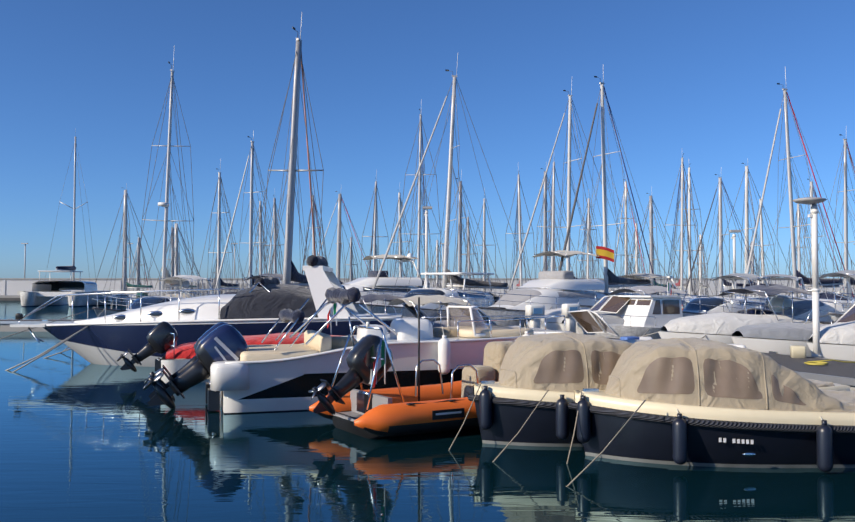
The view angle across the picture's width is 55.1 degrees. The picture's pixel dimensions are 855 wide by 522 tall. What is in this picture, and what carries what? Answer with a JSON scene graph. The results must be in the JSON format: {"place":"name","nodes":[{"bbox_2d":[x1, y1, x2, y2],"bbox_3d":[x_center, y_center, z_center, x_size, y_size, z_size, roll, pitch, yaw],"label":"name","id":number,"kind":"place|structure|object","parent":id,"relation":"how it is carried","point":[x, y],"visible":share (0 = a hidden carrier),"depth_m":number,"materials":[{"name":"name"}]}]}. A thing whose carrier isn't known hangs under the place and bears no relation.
{"place":"outdoors","nodes":[
{"label":"outdoors","id":0,"kind":"place"},
{"bbox_2d":[0,301,854,521],"bbox_3d":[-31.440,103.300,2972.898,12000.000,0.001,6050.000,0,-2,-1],"label":"water","id":1,"kind":"structure","parent":0,"point":[82,439],"depth_m":10.37,"materials":[{"name":"blue liquid"}]},
{"bbox_2d":[0,318,85,331],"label":"pontoon","id":2,"kind":"object","parent":1,"relation":"on","point":[5,325],"visible":0.08,"depth_m":44.57,"materials":[{"name":"grey concrete"}]},
{"bbox_2d":[423,206,431,287],"bbox_3d":[-0.004,0.135,45.883,0.550,6.370,0.350,0,-2,-1],"label":"lamp post","id":3,"kind":"object","parent":2,"relation":"on","point":[426,240],"visible":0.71,"depth_m":45.85,"materials":[{"name":"white metal"}]},
{"bbox_2d":[729,230,740,288],"bbox_3d":[17.294,0.791,46.044,0.550,5.070,0.350,0,-2,-1],"label":"lamp post","id":4,"kind":"object","parent":2,"relation":"on","point":[733,237],"visible":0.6,"depth_m":46.02,"materials":[{"name":"white metal"}]},
{"bbox_2d":[20,137,112,306],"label":"catamaran","id":5,"kind":"object","parent":1,"relation":"on","point":[41,293],"visible":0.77,"depth_m":113.17,"materials":[{"name":"white plastic"}]},
{"bbox_2d":[0,275,213,350],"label":"boat","id":6,"kind":"object","parent":1,"relation":"on","point":[146,301],"visible":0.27,"depth_m":38.27,"materials":[{"name":"white plastic"}]},
{"bbox_2d":[95,183,169,305],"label":"sailboat","id":7,"kind":"object","parent":1,"relation":"on","point":[125,284],"visible":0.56,"depth_m":115.34,"materials":[{"name":"silver metal"}]},
{"bbox_2d":[127,235,155,296],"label":"sailboat","id":8,"kind":"object","parent":1,"relation":"on","point":[137,281],"visible":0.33,"depth_m":124.26,"materials":[{"name":"grey metal"}]},
{"bbox_2d":[126,46,206,309],"bbox_3d":[-13.239,-3.403,42.527,3.383,15.340,9.560,2,-2,4],"label":"sailboat","id":9,"kind":"object","parent":1,"relation":"on","point":[166,274],"visible":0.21,"depth_m":41.95,"materials":[{"name":"white metal"}]},
{"bbox_2d":[159,225,178,294],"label":"sailboat","id":10,"kind":"object","parent":1,"relation":"on","point":[171,259],"visible":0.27,"depth_m":124.37,"materials":[{"name":"grey metal"}]},
{"bbox_2d":[45,273,296,357],"bbox_3d":[-8.579,2.243,33.360,4.438,3.626,14.507,-1,-2,19],"label":"boat","id":11,"kind":"object","parent":1,"relation":"on","point":[279,276],"visible":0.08,"depth_m":36.77,"materials":[{"name":"white plastic"}]},
{"bbox_2d":[152,221,207,295],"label":"sailboat","id":12,"kind":"object","parent":1,"relation":"on","point":[176,241],"visible":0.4,"depth_m":119.52,"materials":[{"name":"metal"}]},
{"bbox_2d":[5,255,402,371],"bbox_3d":[-6.756,1.794,25.431,12.259,3.985,4.298,0,-2,-7],"label":"motorboat","id":13,"kind":"object","parent":1,"relation":"on","point":[250,311],"visible":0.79,"depth_m":24.23,"materials":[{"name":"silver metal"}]},
{"bbox_2d":[211,253,222,293],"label":"sailboat","id":14,"kind":"object","parent":1,"relation":"on","point":[215,280],"visible":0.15,"depth_m":121.89,"materials":[{"name":"grey metal"}]},
{"bbox_2d":[194,159,248,296],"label":"sailboat","id":15,"kind":"object","parent":1,"relation":"on","point":[221,282],"visible":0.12,"depth_m":77.79,"materials":[{"name":"white metal"}]},
{"bbox_2d":[117,321,340,383],"bbox_3d":[-4.716,2.446,21.299,6.280,1.802,2.390,1,-2,-16],"label":"red boat","id":16,"kind":"object","parent":1,"relation":"on","point":[162,337],"visible":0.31,"depth_m":20.56,"materials":[{"name":"red plastic"}]},
{"bbox_2d":[214,131,292,292],"bbox_3d":[-12.969,-2.486,62.421,3.370,14.851,9.517,-1,-2,29],"label":"sailboat","id":17,"kind":"object","parent":1,"relation":"on","point":[251,281],"visible":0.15,"depth_m":61.82,"materials":[{"name":"white metal"}]},
{"bbox_2d":[252,193,271,285],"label":"sailboat","id":18,"kind":"object","parent":1,"relation":"on","point":[260,232],"visible":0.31,"depth_m":122.92,"materials":[{"name":"metal"}]},
{"bbox_2d":[264,195,284,281],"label":"sailboat","id":19,"kind":"object","parent":1,"relation":"on","point":[275,234],"visible":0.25,"depth_m":99.73,"materials":[{"name":"grey metal"}]},
{"bbox_2d":[245,15,354,305],"bbox_3d":[-4.739,-2.647,30.629,2.870,13.034,8.301,2,-2,17],"label":"sailboat","id":20,"kind":"object","parent":1,"relation":"on","point":[291,273],"visible":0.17,"depth_m":29.88,"materials":[{"name":"white metal"}]},
{"bbox_2d":[301,190,325,287],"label":"sailboat","id":21,"kind":"object","parent":1,"relation":"on","point":[314,215],"visible":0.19,"depth_m":94.82,"materials":[{"name":"metal"}]},
{"bbox_2d":[248,253,422,313],"bbox_3d":[-6.761,2.046,50.893,18.507,5.210,4.679,1,-2,-21],"label":"yacht","id":22,"kind":"object","parent":1,"relation":"on","point":[385,282],"visible":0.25,"depth_m":51.12,"materials":[{"name":"white plastic"}]},
{"bbox_2d":[306,191,371,287],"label":"sailboat","id":23,"kind":"object","parent":1,"relation":"on","point":[339,245],"visible":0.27,"depth_m":99.80,"materials":[{"name":"grey metal"}]},
{"bbox_2d":[344,237,357,282],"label":"sailboat","id":24,"kind":"object","parent":1,"relation":"on","point":[351,267],"visible":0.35,"depth_m":126.31,"materials":[{"name":"grey metal"}]},
{"bbox_2d":[143,287,564,413],"bbox_3d":[-1.120,1.936,17.084,9.051,2.795,3.126,1,-2,-18],"label":"motorboat","id":25,"kind":"object","parent":1,"relation":"on","point":[235,368],"visible":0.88,"depth_m":15.73,"materials":[{"name":"white plastic"}]},
{"bbox_2d":[361,170,387,276],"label":"sailboat","id":26,"kind":"object","parent":1,"relation":"on","point":[375,221],"visible":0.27,"depth_m":89.86,"materials":[{"name":"metal"}]},
{"bbox_2d":[359,294,430,318],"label":"day boat","id":27,"kind":"object","parent":1,"relation":"on","point":[375,297],"visible":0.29,"depth_m":30.84,"materials":[{"name":"silver metal"}]},
{"bbox_2d":[390,192,413,276],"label":"sailboat","id":28,"kind":"object","parent":1,"relation":"on","point":[399,209],"visible":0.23,"depth_m":104.80,"materials":[{"name":"metal"}]},
{"bbox_2d":[308,297,513,438],"bbox_3d":[0.975,1.867,14.534,6.592,2.470,2.252,1,-2,-31],"label":"inflatable boat","id":29,"kind":"object","parent":1,"relation":"on","point":[345,405],"visible":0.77,"depth_m":13.15,"materials":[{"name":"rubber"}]},
{"bbox_2d":[398,99,440,287],"bbox_3d":[-0.415,-3.183,56.692,3.562,15.858,10.134,0,-2,11],"label":"sailboat","id":30,"kind":"object","parent":1,"relation":"on","point":[421,171],"visible":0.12,"depth_m":56.02,"materials":[{"name":"grey metal"}]},
{"bbox_2d":[365,313,487,327],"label":"day boat","id":31,"kind":"object","parent":1,"relation":"on","point":[443,323],"visible":0.04,"depth_m":28.15,"materials":[{"name":"plastic"}]},
{"bbox_2d":[356,272,498,320],"bbox_3d":[-1.038,2.408,40.319,4.438,3.770,16.007,-1,-2,37],"label":"yacht","id":32,"kind":"object","parent":1,"relation":"on","point":[377,309],"visible":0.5,"depth_m":41.18,"materials":[{"name":"white plastic"}]},
{"bbox_2d":[366,295,498,326],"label":"day boat","id":33,"kind":"object","parent":1,"relation":"on","point":[442,300],"visible":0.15,"depth_m":25.06,"materials":[{"name":"metal"}]},
{"bbox_2d":[431,240,442,287],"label":"sailboat","id":34,"kind":"object","parent":1,"relation":"on","point":[438,268],"visible":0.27,"depth_m":128.42,"materials":[{"name":"metal"}]},
{"bbox_2d":[365,57,530,305],"bbox_3d":[1.911,-3.675,46.132,10.186,16.140,3.578,3,-2,-9],"label":"sailboat","id":35,"kind":"object","parent":1,"relation":"on","point":[469,283],"visible":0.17,"depth_m":45.98,"materials":[{"name":"white metal"}]},
{"bbox_2d":[429,170,505,295],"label":"sailboat","id":36,"kind":"object","parent":1,"relation":"on","point":[459,241],"visible":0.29,"depth_m":91.97,"materials":[{"name":"grey metal"}]},
{"bbox_2d":[462,217,478,290],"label":"sailboat","id":37,"kind":"object","parent":1,"relation":"on","point":[468,252],"visible":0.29,"depth_m":121.88,"materials":[{"name":"grey metal"}]},
{"bbox_2d":[472,188,495,292],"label":"sailboat","id":38,"kind":"object","parent":1,"relation":"on","point":[483,245],"visible":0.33,"depth_m":99.97,"materials":[{"name":"metal"}]},
{"bbox_2d":[411,250,607,327],"bbox_3d":[3.442,1.811,39.058,16.507,4.876,4.438,1,-2,-35],"label":"yacht","id":39,"kind":"object","parent":1,"relation":"on","point":[515,302],"visible":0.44,"depth_m":39.64,"materials":[{"name":"white plastic"}]},
{"bbox_2d":[506,171,534,292],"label":"sailboat","id":40,"kind":"object","parent":1,"relation":"on","point":[518,219],"visible":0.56,"depth_m":82.09,"materials":[{"name":"metal"}]},
{"bbox_2d":[522,327,569,331],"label":"day boat","id":41,"kind":"object","parent":1,"relation":"on","point":[536,329],"visible":0.02,"depth_m":23.21,"materials":[{"name":"white plastic"}]},
{"bbox_2d":[536,161,566,270],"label":"sailboat","id":42,"kind":"object","parent":1,"relation":"on","point":[552,218],"visible":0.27,"depth_m":80.18,"materials":[{"name":"metal"}]},
{"bbox_2d":[531,168,593,290],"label":"sailboat","id":43,"kind":"object","parent":1,"relation":"on","point":[544,234],"visible":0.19,"depth_m":88.12,"materials":[{"name":"grey metal"}]},
{"bbox_2d":[527,307,615,330],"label":"day boat","id":44,"kind":"object","parent":1,"relation":"on","point":[553,323],"visible":0.04,"depth_m":35.40,"materials":[{"name":"white plastic"}]},
{"bbox_2d":[509,88,635,291],"bbox_3d":[10.419,-3.969,56.408,11.231,17.410,3.903,2,-2,-21],"label":"sailboat","id":45,"kind":"object","parent":1,"relation":"on","point":[569,123],"visible":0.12,"depth_m":56.12,"materials":[{"name":"white metal"}]},
{"bbox_2d":[576,198,598,290],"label":"sailboat","id":46,"kind":"object","parent":1,"relation":"on","point":[587,266],"visible":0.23,"depth_m":105.12,"materials":[{"name":"metal"}]},
{"bbox_2d":[568,310,637,343],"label":"day boat","id":47,"kind":"object","parent":1,"relation":"on","point":[588,321],"visible":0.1,"depth_m":20.83,"materials":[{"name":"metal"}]},
{"bbox_2d":[548,273,687,309],"bbox_3d":[8.229,2.451,41.714,17.007,3.776,4.438,2,-3,-43],"label":"yacht","id":48,"kind":"object","parent":1,"relation":"on","point":[646,276],"visible":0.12,"depth_m":44.22,"materials":[{"name":"white plastic"}]},
{"bbox_2d":[558,76,689,301],"bbox_3d":[9.848,-3.070,43.439,9.292,14.732,3.300,0,-2,-33],"label":"sailboat","id":49,"kind":"object","parent":1,"relation":"on","point":[610,276],"visible":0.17,"depth_m":43.11,"materials":[{"name":"white metal"}]},
{"bbox_2d":[596,246,613,261],"bbox_3d":[8.986,0.840,41.492,0.962,3.200,0.040,0,-2,-7],"label":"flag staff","id":50,"kind":"object","parent":49,"relation":"on","point":[606,253],"visible":0.98,"depth_m":41.53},
{"bbox_2d":[611,179,647,292],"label":"sailboat","id":51,"kind":"object","parent":1,"relation":"on","point":[625,235],"visible":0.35,"depth_m":90.09,"materials":[{"name":"metal"}]},
{"bbox_2d":[576,282,683,338],"bbox_3d":[9.083,2.320,32.897,7.400,2.940,2.700,1,-2,-22],"label":"cabin boat","id":52,"kind":"object","parent":1,"relation":"on","point":[640,315],"visible":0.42,"depth_m":31.82,"materials":[{"name":"white plastic"}]},
{"bbox_2d":[559,286,706,333],"bbox_3d":[8.392,2.426,34.159,6.670,2.804,3.094,1,-2,-22],"label":"day boat","id":53,"kind":"object","parent":1,"relation":"on","point":[610,303],"visible":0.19,"depth_m":33.53,"materials":[{"name":"white plastic"}]},
{"bbox_2d":[628,223,643,292],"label":"sailboat","id":54,"kind":"object","parent":1,"relation":"on","point":[636,252],"visible":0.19,"depth_m":127.54,"materials":[{"name":"metal"}]},
{"bbox_2d":[449,332,849,461],"bbox_3d":[3.465,2.129,13.242,7.056,1.988,2.513,1,-2,-20],"label":"covered boat","id":55,"kind":"object","parent":1,"relation":"on","point":[527,398],"visible":0.48,"depth_m":12.07,"materials":[{"name":"fabric"}]},
{"bbox_2d":[622,193,697,296],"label":"sailboat","id":56,"kind":"object","parent":1,"relation":"on","point":[651,227],"visible":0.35,"depth_m":100.23,"materials":[{"name":"grey metal"}]},
{"bbox_2d":[664,153,698,302],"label":"sailboat","id":57,"kind":"object","parent":1,"relation":"on","point":[679,284],"visible":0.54,"depth_m":75.23,"materials":[{"name":"metal"}]},
{"bbox_2d":[670,165,705,298],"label":"sailboat","id":58,"kind":"object","parent":1,"relation":"on","point":[688,193],"visible":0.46,"depth_m":82.25,"materials":[{"name":"metal"}]},
{"bbox_2d":[693,234,713,296],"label":"sailboat","id":59,"kind":"object","parent":1,"relation":"on","point":[700,253],"visible":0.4,"depth_m":121.69,"materials":[{"name":"metal"}]},
{"bbox_2d":[643,273,771,335],"bbox_3d":[10.716,2.281,34.481,13.507,3.626,4.438,1,-2,-36],"label":"yacht","id":60,"kind":"object","parent":1,"relation":"on","point":[709,305],"visible":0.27,"depth_m":35.14,"materials":[{"name":"white plastic"}]},
{"bbox_2d":[566,337,854,486],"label":"covered boat","id":61,"kind":"object","parent":1,"relation":"on","point":[692,401],"visible":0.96,"depth_m":10.64,"materials":[{"name":"fabric"}]},
{"bbox_2d":[587,334,854,390],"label":"pontoon","id":62,"kind":"object","parent":1,"relation":"on","point":[837,372],"visible":0.06,"depth_m":18.15,"materials":[{"name":"grey wood"}]},
{"bbox_2d":[525,305,544,327],"bbox_3d":[3.822,2.152,29.132,0.620,1.200,0.442,1,-2,-21],"label":"pedestal","id":63,"kind":"object","parent":62,"relation":"on","point":[534,310],"visible":0.71,"depth_m":28.98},
{"bbox_2d":[561,304,579,332],"bbox_3d":[5.427,2.218,31.055,0.620,1.200,0.442,1,-2,-21],"label":"pedestal","id":64,"kind":"object","parent":62,"relation":"on","point":[570,322],"visible":0.67,"depth_m":30.90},
{"bbox_2d":[486,323,805,357],"bbox_3d":[3.813,2.691,31.874,3.005,0.300,24.917,1,-2,-22],"label":"pontoon gear","id":65,"kind":"object","parent":62,"relation":"on","point":[797,351],"visible":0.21,"depth_m":21.11,"materials":[{"name":"plastic"}]},
{"bbox_2d":[793,197,826,356],"bbox_3d":[9.976,0.412,21.343,0.840,4.150,0.745,0,-2,-1],"label":"lamp post","id":66,"kind":"object","parent":62,"relation":"on","point":[813,215],"visible":1,"depth_m":21.28,"materials":[{"name":"white metal"}]},
{"bbox_2d":[804,359,854,364],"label":"yellow hose","id":67,"kind":"object","parent":62,"relation":"on","point":[819,362],"visible":1,"depth_m":19.04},
{"bbox_2d":[684,174,763,300],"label":"sailboat","id":68,"kind":"object","parent":1,"relation":"on","point":[721,257],"visible":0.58,"depth_m":80.21,"materials":[{"name":"metal"}]},
{"bbox_2d":[658,285,829,343],"bbox_3d":[10.876,2.222,28.155,6.900,2.804,3.094,1,-2,-19],"label":"day boat","id":69,"kind":"object","parent":1,"relation":"on","point":[722,327],"visible":0.42,"depth_m":27.02,"materials":[{"name":"white fabric"}]},
{"bbox_2d":[641,270,854,338],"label":"yacht","id":70,"kind":"object","parent":1,"relation":"on","point":[802,307],"visible":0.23,"depth_m":28.97,"materials":[{"name":"white plastic"}]},
{"bbox_2d":[769,295,791,311],"bbox_3d":[12.912,1.647,29.958,0.840,0.821,0.840,0,-2,-1],"label":"cover","id":71,"kind":"object","parent":70,"relation":"attached to","point":[774,301],"visible":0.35,"depth_m":29.67,"materials":[{"name":"fabric"}]},
{"bbox_2d":[749,237,757,296],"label":"sailboat","id":72,"kind":"object","parent":1,"relation":"on","point":[752,269],"visible":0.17,"depth_m":125.86,"materials":[{"name":"grey metal"}]},
{"bbox_2d":[706,163,803,298],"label":"sailboat","id":73,"kind":"object","parent":1,"relation":"on","point":[747,212],"visible":0.31,"depth_m":84.31,"materials":[{"name":"metal"}]},
{"bbox_2d":[750,196,775,296],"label":"sailboat","id":74,"kind":"object","parent":1,"relation":"on","point":[762,245],"visible":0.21,"depth_m":100.28,"materials":[{"name":"metal"}]},
{"bbox_2d":[732,274,806,314],"bbox_3d":[14.431,2.310,35.333,4.438,3.626,14.507,-1,-2,31],"label":"yacht","id":75,"kind":"object","parent":1,"relation":"on","point":[771,276],"visible":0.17,"depth_m":37.94,"materials":[{"name":"white plastic"}]},
{"bbox_2d":[731,316,840,356],"bbox_3d":[11.607,2.642,25.202,5.980,1.764,3.094,1,-2,-25],"label":"day boat","id":76,"kind":"object","parent":1,"relation":"on","point":[780,338],"visible":0.31,"depth_m":23.79,"materials":[{"name":"white fabric"}]},
{"bbox_2d":[742,68,854,299],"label":"sailboat","id":77,"kind":"object","parent":1,"relation":"on","point":[824,282],"visible":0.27,"depth_m":46.24,"materials":[{"name":"white metal"}]},
{"bbox_2d":[786,203,823,297],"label":"sailboat","id":78,"kind":"object","parent":1,"relation":"on","point":[798,254],"visible":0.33,"depth_m":121.51,"materials":[{"name":"metal"}]},
{"bbox_2d":[785,179,854,297],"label":"sailboat","id":79,"kind":"object","parent":1,"relation":"on","point":[812,192],"visible":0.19,"depth_m":90.79,"materials":[{"name":"metal"}]},
{"bbox_2d":[802,291,854,323],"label":"yacht","id":80,"kind":"object","parent":1,"relation":"on","point":[833,317],"visible":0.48,"depth_m":27.34,"materials":[{"name":"white plastic"}]},
{"bbox_2d":[807,304,854,360],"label":"day boat","id":81,"kind":"object","parent":1,"relation":"on","point":[837,339],"visible":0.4,"depth_m":21.21,"materials":[{"name":"white"}]},
{"bbox_2d":[807,134,854,300],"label":"sailboat","id":82,"kind":"object","parent":1,"relation":"on","point":[845,203],"visible":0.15,"depth_m":60.27,"materials":[{"name":"grey metal"}]},
{"bbox_2d":[0,243,854,300],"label":"breakwater wall","id":83,"kind":"structure","parent":0,"point":[11,289],"depth_m":171.24,"materials":[{"name":"concrete"}]},
{"bbox_2d":[0,0,854,277],"label":"sky","id":84,"kind":"structure","parent":0,"point":[697,79],"materials":[{"name":"blue"}]}
]}

